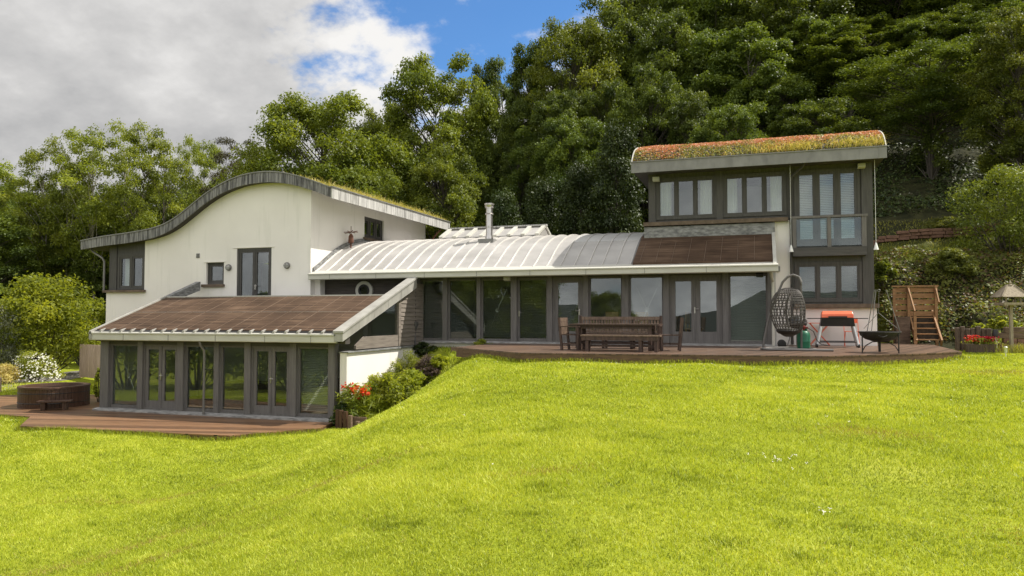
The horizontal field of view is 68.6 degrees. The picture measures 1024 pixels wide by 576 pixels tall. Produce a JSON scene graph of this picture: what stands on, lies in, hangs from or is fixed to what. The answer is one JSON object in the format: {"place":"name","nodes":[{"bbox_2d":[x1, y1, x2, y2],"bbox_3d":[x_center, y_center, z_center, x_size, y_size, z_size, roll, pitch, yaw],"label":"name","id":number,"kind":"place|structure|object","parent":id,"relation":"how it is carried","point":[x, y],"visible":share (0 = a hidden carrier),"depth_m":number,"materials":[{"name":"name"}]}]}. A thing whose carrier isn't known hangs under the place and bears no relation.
{"place":"outdoors","nodes":[
{"label":"outdoors","id":0,"kind":"place"},
{"bbox_2d":[2,371,79,388],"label":"path","id":1,"kind":"structure","parent":0,"point":[71,375],"depth_m":36.00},
{"bbox_2d":[0,0,689,214],"label":"sky","id":2,"kind":"structure","parent":0,"point":[203,69],"materials":[{"name":"white"}]},
{"bbox_2d":[0,85,1023,575],"bbox_3d":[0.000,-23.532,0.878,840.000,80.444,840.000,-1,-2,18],"label":"lawn","id":3,"kind":"structure","parent":0,"point":[912,189],"depth_m":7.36,"materials":[{"name":"plant"}]},
{"bbox_2d":[0,361,22,383],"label":"grass clump","id":4,"kind":"object","parent":3,"relation":"on","point":[7,371],"visible":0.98,"depth_m":33.27,"materials":[{"name":"plant"}]},
{"bbox_2d":[0,301,34,379],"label":"willow shrub","id":5,"kind":"object","parent":3,"relation":"on","point":[10,346],"visible":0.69,"depth_m":35.69,"materials":[{"name":"green plant"}]},
{"bbox_2d":[0,212,43,349],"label":"woodland tree","id":6,"kind":"object","parent":3,"relation":"on","point":[12,265],"visible":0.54,"depth_m":46.63,"materials":[{"name":"green plant"}]},
{"bbox_2d":[0,158,62,299],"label":"ash tree","id":7,"kind":"object","parent":3,"relation":"on","point":[31,196],"visible":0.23,"depth_m":49.78,"materials":[{"name":"green plant"}]},
{"bbox_2d":[10,350,65,381],"bbox_3d":[-21.902,3.630,34.398,2.593,1.630,2.112,-1,-3,32],"label":"daisy bush","id":8,"kind":"object","parent":3,"relation":"on","point":[30,364],"visible":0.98,"depth_m":34.16,"materials":[{"name":"white plant"}]},
{"bbox_2d":[0,214,75,333],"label":"woodland tree","id":9,"kind":"object","parent":3,"relation":"on","point":[34,217],"visible":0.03,"depth_m":50.47,"materials":[{"name":"green plant"}]},
{"bbox_2d":[0,136,102,355],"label":"ash tree","id":10,"kind":"object","parent":3,"relation":"on","point":[42,254],"visible":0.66,"depth_m":49.15,"materials":[{"name":"green plant"}]},
{"bbox_2d":[0,270,105,376],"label":"garden bush","id":11,"kind":"object","parent":3,"relation":"on","point":[60,306],"visible":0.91,"depth_m":36.61,"materials":[{"name":"green plant"}]},
{"bbox_2d":[38,212,121,332],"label":"woodland tree","id":12,"kind":"object","parent":3,"relation":"on","point":[97,276],"visible":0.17,"depth_m":49.26,"materials":[{"name":"green plant"}]},
{"bbox_2d":[55,298,105,365],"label":"garden bush","id":13,"kind":"object","parent":3,"relation":"on","point":[98,311],"visible":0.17,"depth_m":42.82,"materials":[{"name":"green plant"}]},
{"bbox_2d":[79,344,100,377],"bbox_3d":[-19.844,3.554,35.594,2.868,1.720,0.142,-2,-3,38],"label":"board fence","id":14,"kind":"object","parent":3,"relation":"on","point":[89,362],"visible":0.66,"depth_m":35.74,"materials":[{"name":"wood"}]},
{"bbox_2d":[36,118,169,320],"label":"ash tree","id":15,"kind":"object","parent":3,"relation":"on","point":[91,159],"visible":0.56,"depth_m":49.19,"materials":[{"name":"green plant"}]},
{"bbox_2d":[100,118,204,263],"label":"ash tree","id":16,"kind":"object","parent":3,"relation":"on","point":[138,222],"visible":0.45,"depth_m":47.87,"materials":[{"name":"green plant"}]},
{"bbox_2d":[0,395,334,440],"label":"deck","id":17,"kind":"structure","parent":3,"relation":"on","point":[86,416],"depth_m":21.28,"materials":[{"name":"wood"}]},
{"bbox_2d":[17,382,90,408],"bbox_3d":[-15.501,3.628,25.411,2.153,0.684,2.153,-1,-2,18],"label":"hot tub","id":18,"kind":"object","parent":17,"relation":"on","point":[29,396],"visible":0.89,"depth_m":24.63,"materials":[{"name":"red wood"}]},
{"bbox_2d":[161,133,227,207],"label":"ash tree","id":19,"kind":"object","parent":3,"relation":"on","point":[205,162],"visible":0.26,"depth_m":54.66,"materials":[{"name":"green plant"}]},
{"bbox_2d":[187,137,255,206],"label":"tree","id":20,"kind":"object","parent":3,"relation":"on","point":[219,160],"visible":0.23,"depth_m":49.78,"materials":[{"name":"green plant"}]},
{"bbox_2d":[209,88,410,264],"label":"sycamore tree","id":21,"kind":"object","parent":3,"relation":"on","point":[318,122],"visible":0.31,"depth_m":44.44,"materials":[{"name":"green plant"}]},
{"bbox_2d":[335,409,366,428],"bbox_3d":[-4.460,3.735,20.703,0.960,0.718,0.230,-1,-2,18],"label":"bed edging","id":22,"kind":"object","parent":3,"relation":"on","point":[343,419],"visible":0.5,"depth_m":20.71,"materials":[{"name":"brown wood"}]},
{"bbox_2d":[333,382,373,419],"bbox_3d":[-4.464,3.353,21.426,1.316,1.417,1.177,2,-3,-41],"label":"lily","id":23,"kind":"object","parent":3,"relation":"on","point":[351,396],"visible":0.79,"depth_m":21.15,"materials":[{"name":"green plant"}]},
{"bbox_2d":[355,390,388,419],"bbox_3d":[-4.084,3.452,21.486,1.232,1.221,1.369,-1,-2,18],"label":"bush","id":24,"kind":"object","parent":3,"relation":"on","point":[374,399],"visible":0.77,"depth_m":21.41,"materials":[{"name":"green plant"}]},
{"bbox_2d":[334,162,411,236],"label":"sycamore tree","id":25,"kind":"object","parent":3,"relation":"on","point":[387,179],"visible":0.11,"depth_m":42.61,"materials":[{"name":"green plant"}]},
{"bbox_2d":[361,372,392,414],"bbox_3d":[-3.896,3.317,22.485,1.611,1.630,1.548,-1,-2,18],"label":"leafy shrub","id":26,"kind":"object","parent":3,"relation":"on","point":[377,380],"visible":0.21,"depth_m":22.36,"materials":[{"name":"green plant"}]},
{"bbox_2d":[364,372,414,410],"bbox_3d":[-3.660,3.203,22.131,1.476,1.479,1.578,-1,-2,18],"label":"light shrub","id":27,"kind":"object","parent":3,"relation":"on","point":[395,392],"visible":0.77,"depth_m":21.80,"materials":[{"name":"green plant"}]},
{"bbox_2d":[354,99,433,201],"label":"sycamore tree","id":28,"kind":"object","parent":3,"relation":"on","point":[371,115],"visible":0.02,"depth_m":57.70,"materials":[{"name":"green plant"}]},
{"bbox_2d":[392,349,425,380],"bbox_3d":[-3.160,2.705,24.265,1.588,1.497,1.426,-1,-2,18],"label":"rosemary bush","id":29,"kind":"object","parent":3,"relation":"on","point":[410,364],"visible":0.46,"depth_m":23.97,"materials":[{"name":"green plant"}]},
{"bbox_2d":[384,368,437,394],"bbox_3d":[-3.015,3.022,22.986,1.690,1.179,1.514,-1,-2,18],"label":"lime shrub","id":30,"kind":"object","parent":3,"relation":"on","point":[415,381],"visible":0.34,"depth_m":22.80,"materials":[{"name":"green plant"}]},
{"bbox_2d":[368,48,502,238],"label":"sycamore tree","id":31,"kind":"object","parent":3,"relation":"on","point":[418,72],"visible":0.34,"depth_m":48.85,"materials":[{"name":"green plant"}]},
{"bbox_2d":[386,141,488,238],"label":"sycamore tree","id":32,"kind":"object","parent":3,"relation":"on","point":[463,192],"visible":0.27,"depth_m":43.44,"materials":[{"name":"green plant"}]},
{"bbox_2d":[435,127,502,226],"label":"woodland tree","id":33,"kind":"object","parent":3,"relation":"on","point":[476,156],"visible":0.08,"depth_m":49.20,"materials":[{"name":"green plant"}]},
{"bbox_2d":[80,130,887,421],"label":"house","id":34,"kind":"structure","parent":3,"relation":"on","point":[209,312],"depth_m":25.10,"materials":[{"name":"paint"}]},
{"bbox_2d":[117,254,144,289],"bbox_3d":[-15.157,-0.629,29.931,1.350,1.390,0.110,-1,-2,18],"label":"window","id":35,"kind":"structure","parent":34,"relation":"in","point":[132,258],"depth_m":29.91,"materials":[{"name":"grey glass"}]},
{"bbox_2d":[143,344,176,410],"bbox_3d":[-11.023,2.801,23.567,1.360,2.040,0.176,-1,-2,18],"label":"glazed door","id":36,"kind":"structure","parent":34,"relation":"in","point":[160,404],"depth_m":23.59,"materials":[{"name":"grey wood"}]},
{"bbox_2d":[237,247,271,295],"bbox_3d":[-9.624,-0.339,28.033,1.540,2.310,0.186,-1,-2,18],"label":"door","id":37,"kind":"structure","parent":34,"relation":"in","point":[255,251],"depth_m":28.06,"materials":[{"name":"grey glass"}]},
{"bbox_2d":[251,346,289,415],"bbox_3d":[-7.156,2.753,22.285,1.370,2.040,0.176,-1,-2,18],"label":"glazed door","id":38,"kind":"structure","parent":34,"relation":"in","point":[270,409],"depth_m":22.31,"materials":[{"name":"grey wood"}]},
{"bbox_2d":[364,216,382,239],"bbox_3d":[-5.948,-2.505,31.815,0.110,0.880,1.690,-1,-2,18],"label":"window","id":39,"kind":"structure","parent":34,"relation":"in","point":[368,220],"depth_m":31.95,"materials":[{"name":"grey glass"}]},
{"bbox_2d":[354,300,400,348],"bbox_3d":[-4.150,1.027,23.406,0.090,1.654,2.860,-1,-2,18],"label":"triangular window","id":40,"kind":"structure","parent":34,"relation":"in","point":[366,342],"depth_m":23.74,"materials":[{"name":"grey wood"}]},
{"bbox_2d":[553,277,582,341],"bbox_3d":[1.849,0.715,24.781,1.040,2.140,0.176,-1,-2,18],"label":"glazed door","id":41,"kind":"structure","parent":34,"relation":"in","point":[556,280],"depth_m":24.86,"materials":[{"name":"grey glass"}]},
{"bbox_2d":[656,175,715,219],"bbox_3d":[5.838,-3.018,25.181,1.970,1.410,0.110,-1,-2,18],"label":"window","id":42,"kind":"structure","parent":34,"relation":"in","point":[695,179],"depth_m":25.13,"materials":[{"name":"grey wood"}]},
{"bbox_2d":[669,275,722,343],"bbox_3d":[5.754,0.667,23.487,1.630,2.140,0.176,-1,-2,18],"label":"glazed door","id":43,"kind":"structure","parent":34,"relation":"in","point":[695,336],"depth_m":23.49,"materials":[{"name":"grey glass"}]},
{"bbox_2d":[723,171,786,216],"bbox_3d":[7.912,-3.043,24.493,1.960,1.410,0.110,-1,-2,18],"label":"window","id":44,"kind":"structure","parent":34,"relation":"in","point":[764,175],"depth_m":24.45,"materials":[{"name":"grey glass"}]},
{"bbox_2d":[794,167,860,247],"bbox_3d":[9.981,-2.534,23.788,1.920,2.480,0.110,-1,-2,18],"label":"balcony door","id":45,"kind":"structure","parent":34,"relation":"in","point":[816,241],"depth_m":23.72,"materials":[{"name":"grey glass"}]},
{"bbox_2d":[795,261,861,301],"bbox_3d":[9.983,-0.186,23.689,1.950,1.260,0.110,-1,-2,18],"label":"window","id":46,"kind":"structure","parent":34,"relation":"in","point":[817,265],"depth_m":23.60,"materials":[{"name":"grey wood"}]},
{"bbox_2d":[0,345,969,441],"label":"edge grass","id":47,"kind":"structure","parent":3,"relation":"on","point":[949,358],"depth_m":19.00,"materials":[{"name":"green plant"}]},
{"bbox_2d":[464,55,512,201],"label":"woodland tree","id":48,"kind":"object","parent":3,"relation":"on","point":[492,79],"visible":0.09,"depth_m":60.04,"materials":[{"name":"green plant"}]},
{"bbox_2d":[478,141,523,225],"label":"woodland tree","id":49,"kind":"object","parent":3,"relation":"on","point":[502,165],"visible":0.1,"depth_m":49.51,"materials":[{"name":"green plant"}]},
{"bbox_2d":[491,185,524,227],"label":"evergreen tree","id":50,"kind":"object","parent":3,"relation":"on","point":[504,211],"visible":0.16,"depth_m":40.90,"materials":[{"name":"green plant"}]},
{"bbox_2d":[493,88,543,206],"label":"woodland tree","id":51,"kind":"object","parent":3,"relation":"on","point":[514,124],"visible":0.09,"depth_m":51.49,"materials":[{"name":"green plant"}]},
{"bbox_2d":[493,125,562,222],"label":"woodland tree","id":52,"kind":"object","parent":3,"relation":"on","point":[517,159],"visible":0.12,"depth_m":47.40,"materials":[{"name":"green plant"}]},
{"bbox_2d":[495,36,573,180],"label":"woodland tree","id":53,"kind":"object","parent":3,"relation":"on","point":[520,64],"visible":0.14,"depth_m":54.96,"materials":[{"name":"green plant"}]},
{"bbox_2d":[518,175,568,235],"bbox_3d":[1.495,-1.617,39.105,3.992,8.649,4.462,-1,-2,24],"label":"evergreen tree","id":54,"kind":"object","parent":3,"relation":"on","point":[542,210],"visible":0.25,"depth_m":38.80,"materials":[{"name":"green plant"}]},
{"bbox_2d":[516,88,588,233],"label":"woodland tree","id":55,"kind":"object","parent":3,"relation":"on","point":[558,105],"visible":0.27,"depth_m":46.35,"materials":[{"name":"green plant"}]},
{"bbox_2d":[505,15,627,151],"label":"sycamore tree","id":56,"kind":"object","parent":3,"relation":"on","point":[574,46],"visible":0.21,"depth_m":50.92,"materials":[{"name":"green plant"}]},
{"bbox_2d":[525,113,628,234],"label":"woodland tree","id":57,"kind":"object","parent":3,"relation":"on","point":[570,126],"visible":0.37,"depth_m":44.21,"materials":[{"name":"green plant"}]},
{"bbox_2d":[552,159,605,234],"bbox_3d":[3.397,-1.942,38.175,4.347,9.340,3.890,1,-2,-19],"label":"evergreen tree","id":58,"kind":"object","parent":3,"relation":"on","point":[577,188],"visible":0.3,"depth_m":37.85,"materials":[{"name":"green plant"}]},
{"bbox_2d":[560,80,640,232],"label":"woodland tree","id":59,"kind":"object","parent":3,"relation":"on","point":[591,100],"visible":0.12,"depth_m":47.48,"materials":[{"name":"green plant"}]},
{"bbox_2d":[573,116,647,234],"bbox_3d":[5.115,-2.892,37.086,4.370,11.271,4.884,1,-2,-15],"label":"evergreen tree","id":60,"kind":"object","parent":3,"relation":"on","point":[616,156],"visible":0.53,"depth_m":36.72,"materials":[{"name":"green plant"}]},
{"bbox_2d":[570,0,679,147],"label":"woodland tree","id":61,"kind":"object","parent":3,"relation":"on","point":[613,13],"visible":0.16,"depth_m":53.75,"materials":[{"name":"green plant"}]},
{"bbox_2d":[601,62,687,231],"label":"woodland tree","id":62,"kind":"object","parent":3,"relation":"on","point":[645,94],"visible":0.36,"depth_m":46.24,"materials":[{"name":"green plant"}]},
{"bbox_2d":[613,5,712,155],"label":"woodland tree","id":63,"kind":"object","parent":3,"relation":"on","point":[663,60],"visible":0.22,"depth_m":51.11,"materials":[{"name":"green plant"}]},
{"bbox_2d":[663,88,721,144],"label":"woodland tree","id":64,"kind":"object","parent":3,"relation":"on","point":[688,108],"visible":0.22,"depth_m":43.90,"materials":[{"name":"green plant"}]},
{"bbox_2d":[456,343,961,365],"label":"deck","id":65,"kind":"structure","parent":3,"relation":"on","point":[847,354],"depth_m":18.92,"materials":[{"name":"wood"}]},
{"bbox_2d":[558,317,585,349],"bbox_3d":[1.657,1.245,20.491,0.637,0.885,0.610,-1,-2,26],"label":"garden chair","id":66,"kind":"object","parent":65,"relation":"on","point":[563,326],"visible":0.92,"depth_m":20.37,"materials":[{"name":"wood"}]},
{"bbox_2d":[569,323,662,350],"bbox_3d":[2.813,1.322,20.261,2.400,0.710,0.860,-1,-2,18],"label":"garden table","id":67,"kind":"object","parent":65,"relation":"on","point":[650,328],"visible":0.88,"depth_m":20.02,"materials":[{"name":"wood"}]},
{"bbox_2d":[575,316,661,348],"bbox_3d":[3.031,1.252,21.335,2.400,0.930,0.570,-1,-2,18],"label":"garden bench","id":68,"kind":"object","parent":65,"relation":"on","point":[622,332],"visible":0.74,"depth_m":21.46,"materials":[{"name":"wood"}]},
{"bbox_2d":[580,334,661,351],"bbox_3d":[2.812,1.430,19.396,2.060,0.430,0.365,-1,-2,18],"label":"backless bench","id":69,"kind":"object","parent":65,"relation":"on","point":[640,339],"visible":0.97,"depth_m":19.25,"materials":[{"name":"wood"}]},
{"bbox_2d":[659,317,683,350],"bbox_3d":[4.234,1.223,19.903,0.607,0.885,0.580,0,-2,8],"label":"garden chair","id":70,"kind":"object","parent":65,"relation":"on","point":[680,335],"visible":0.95,"depth_m":19.64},
{"bbox_2d":[760,274,833,351],"bbox_3d":[7.649,0.645,20.288,1.801,2.059,1.311,-1,-2,18],"label":"egg chair","id":71,"kind":"object","parent":65,"relation":"on","point":[789,331],"visible":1,"depth_m":20.04,"materials":[{"name":"wicker"}]},
{"bbox_2d":[807,311,867,347],"bbox_3d":[9.561,1.211,22.061,1.640,1.064,0.570,-1,-2,18],"label":"gas barbecue","id":72,"kind":"object","parent":65,"relation":"on","point":[837,318],"visible":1,"depth_m":21.88,"materials":[{"name":"orange metal"}]},
{"bbox_2d":[858,289,901,352],"bbox_3d":[9.243,0.826,18.861,0.998,1.596,1.041,-1,-2,18],"label":"fire pit","id":73,"kind":"object","parent":65,"relation":"on","point":[879,337],"visible":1,"depth_m":18.71,"materials":[{"name":"black metal"}]},
{"bbox_2d":[891,285,942,345],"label":"timber stairs","id":74,"kind":"structure","parent":65,"relation":"on","point":[921,325],"depth_m":25.09,"materials":[{"name":"wood"}]},
{"bbox_2d":[662,27,762,144],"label":"woodland tree","id":75,"kind":"object","parent":3,"relation":"on","point":[713,44],"visible":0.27,"depth_m":48.87,"materials":[{"name":"green plant"}]},
{"bbox_2d":[648,0,786,69],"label":"woodland tree","id":76,"kind":"object","parent":3,"relation":"on","point":[709,5],"visible":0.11,"depth_m":54.21,"materials":[{"name":"green plant"}]},
{"bbox_2d":[688,99,769,143],"bbox_3d":[11.925,-4.908,40.235,5.295,10.247,6.048,1,-2,-16],"label":"woodland tree","id":77,"kind":"object","parent":3,"relation":"on","point":[744,115],"visible":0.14,"depth_m":39.73,"materials":[{"name":"green plant"}]},
{"bbox_2d":[698,0,780,106],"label":"woodland tree","id":78,"kind":"object","parent":3,"relation":"on","point":[734,12],"visible":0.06,"depth_m":53.83,"materials":[{"name":"green plant"}]},
{"bbox_2d":[696,20,818,133],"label":"woodland tree","id":79,"kind":"object","parent":3,"relation":"on","point":[771,54],"visible":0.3,"depth_m":46.89,"materials":[{"name":"green plant"}]},
{"bbox_2d":[718,68,829,139],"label":"woodland tree","id":80,"kind":"object","parent":3,"relation":"on","point":[792,85],"visible":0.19,"depth_m":44.16,"materials":[{"name":"green plant"}]},
{"bbox_2d":[724,0,856,107],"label":"woodland tree","id":81,"kind":"object","parent":3,"relation":"on","point":[789,12],"visible":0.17,"depth_m":50.01,"materials":[{"name":"green plant"}]},
{"bbox_2d":[766,95,870,137],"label":"woodland tree","id":82,"kind":"object","parent":3,"relation":"on","point":[824,116],"visible":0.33,"depth_m":41.07,"materials":[{"name":"green plant"}]},
{"bbox_2d":[770,14,875,114],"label":"woodland tree","id":83,"kind":"object","parent":3,"relation":"on","point":[817,27],"visible":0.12,"depth_m":47.99,"materials":[{"name":"green plant"}]},
{"bbox_2d":[782,22,920,121],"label":"woodland tree","id":84,"kind":"object","parent":3,"relation":"on","point":[824,48],"visible":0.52,"depth_m":44.78,"materials":[{"name":"green plant"}]},
{"bbox_2d":[828,11,924,66],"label":"woodland tree","id":85,"kind":"object","parent":3,"relation":"on","point":[879,22],"visible":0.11,"depth_m":47.20,"materials":[{"name":"green plant"}]},
{"bbox_2d":[874,257,897,288],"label":"bank shrub","id":86,"kind":"object","parent":3,"relation":"on","point":[882,267],"visible":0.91,"depth_m":28.20,"materials":[{"name":"green plant"}]},
{"bbox_2d":[825,0,950,30],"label":"woodland tree","id":87,"kind":"object","parent":3,"relation":"on","point":[896,10],"visible":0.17,"depth_m":53.15,"materials":[{"name":"green plant"}]},
{"bbox_2d":[863,16,961,108],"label":"woodland tree","id":88,"kind":"object","parent":3,"relation":"on","point":[908,27],"visible":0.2,"depth_m":44.45,"materials":[{"name":"green plant"}]},
{"bbox_2d":[827,32,1015,175],"bbox_3d":[21.219,-8.835,37.257,8.420,6.801,8.770,2,-3,-44],"label":"woodland tree","id":89,"kind":"object","parent":3,"relation":"on","point":[926,89],"visible":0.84,"depth_m":36.71,"materials":[{"name":"green plant"}]},
{"bbox_2d":[907,115,953,178],"bbox_3d":[20.663,-6.937,36.937,2.157,3.350,1.838,-1,-2,18],"label":"ivy growth","id":90,"kind":"object","parent":89,"relation":"attached to","point":[931,143],"visible":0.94,"depth_m":36.79,"materials":[{"name":"green plant"}]},
{"bbox_2d":[848,100,1023,217],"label":"undergrowth","id":91,"kind":"object","parent":3,"relation":"on","point":[932,199],"visible":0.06,"depth_m":36.17,"materials":[{"name":"green plant"}]},
{"bbox_2d":[918,216,966,229],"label":"fern clump","id":92,"kind":"object","parent":3,"relation":"on","point":[942,222],"visible":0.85,"depth_m":30.98,"materials":[{"name":"green plant"}]},
{"bbox_2d":[901,2,987,79],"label":"woodland tree","id":93,"kind":"object","parent":3,"relation":"on","point":[944,21],"visible":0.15,"depth_m":44.64,"materials":[{"name":"green plant"}]},
{"bbox_2d":[873,216,1016,258],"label":"rough grass","id":94,"kind":"structure","parent":3,"relation":"on","point":[921,239],"depth_m":30.73,"materials":[{"name":"plant"}]},
{"bbox_2d":[874,223,1016,245],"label":"terrace wall","id":95,"kind":"structure","parent":3,"relation":"on","point":[928,233],"depth_m":30.80,"materials":[{"name":"red stone"}]},
{"bbox_2d":[874,236,1023,341],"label":"ground cover","id":96,"kind":"object","parent":3,"relation":"on","point":[980,304],"visible":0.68,"depth_m":27.20,"materials":[{"name":"green plant"}]},
{"bbox_2d":[923,247,981,280],"bbox_3d":[16.190,-0.870,27.595,1.850,1.324,1.306,-1,-2,18],"label":"bank shrub","id":97,"kind":"object","parent":3,"relation":"on","point":[963,263],"visible":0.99,"depth_m":27.47,"materials":[{"name":"green plant"}]},
{"bbox_2d":[904,0,1000,36],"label":"woodland tree","id":98,"kind":"object","parent":3,"relation":"on","point":[942,7],"visible":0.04,"depth_m":49.91,"materials":[{"name":"green plant"}]},
{"bbox_2d":[920,10,1023,85],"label":"woodland tree","id":99,"kind":"object","parent":3,"relation":"on","point":[958,29],"visible":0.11,"depth_m":43.50,"materials":[{"name":"green plant"}]},
{"bbox_2d":[954,326,991,351],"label":"sleeper wall","id":100,"kind":"structure","parent":3,"relation":"on","point":[961,332],"depth_m":22.13,"materials":[{"name":"brown wood"}]},
{"bbox_2d":[925,0,1023,39],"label":"woodland tree","id":101,"kind":"object","parent":3,"relation":"on","point":[984,4],"visible":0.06,"depth_m":46.26,"materials":[{"name":"green plant"}]},
{"bbox_2d":[942,163,1023,252],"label":"arching shrub","id":102,"kind":"object","parent":3,"relation":"on","point":[1008,230],"visible":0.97,"depth_m":28.61,"materials":[{"name":"green plant"}]},
{"bbox_2d":[961,335,1008,352],"bbox_3d":[13.562,1.602,21.511,1.197,0.524,0.571,-1,-2,22],"label":"flower trough","id":103,"kind":"object","parent":3,"relation":"on","point":[977,344],"visible":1,"depth_m":21.45,"materials":[{"name":"brown wood"}]},
{"bbox_2d":[952,6,1023,197],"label":"sycamore tree","id":104,"kind":"object","parent":3,"relation":"on","point":[1010,137],"visible":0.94,"depth_m":33.20,"materials":[{"name":"green plant"}]},
{"bbox_2d":[982,314,1022,332],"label":"border plant","id":105,"kind":"object","parent":3,"relation":"on","point":[1000,321],"visible":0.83,"depth_m":22.48,"materials":[{"name":"green plant"}]},
{"bbox_2d":[990,281,1023,352],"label":"bird table","id":106,"kind":"object","parent":3,"relation":"on","point":[1010,290],"visible":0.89,"depth_m":21.32,"materials":[{"name":"wood"}]},
{"bbox_2d":[997,327,1023,350],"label":"retaining wall","id":107,"kind":"structure","parent":3,"relation":"on","point":[1018,332],"depth_m":21.79,"materials":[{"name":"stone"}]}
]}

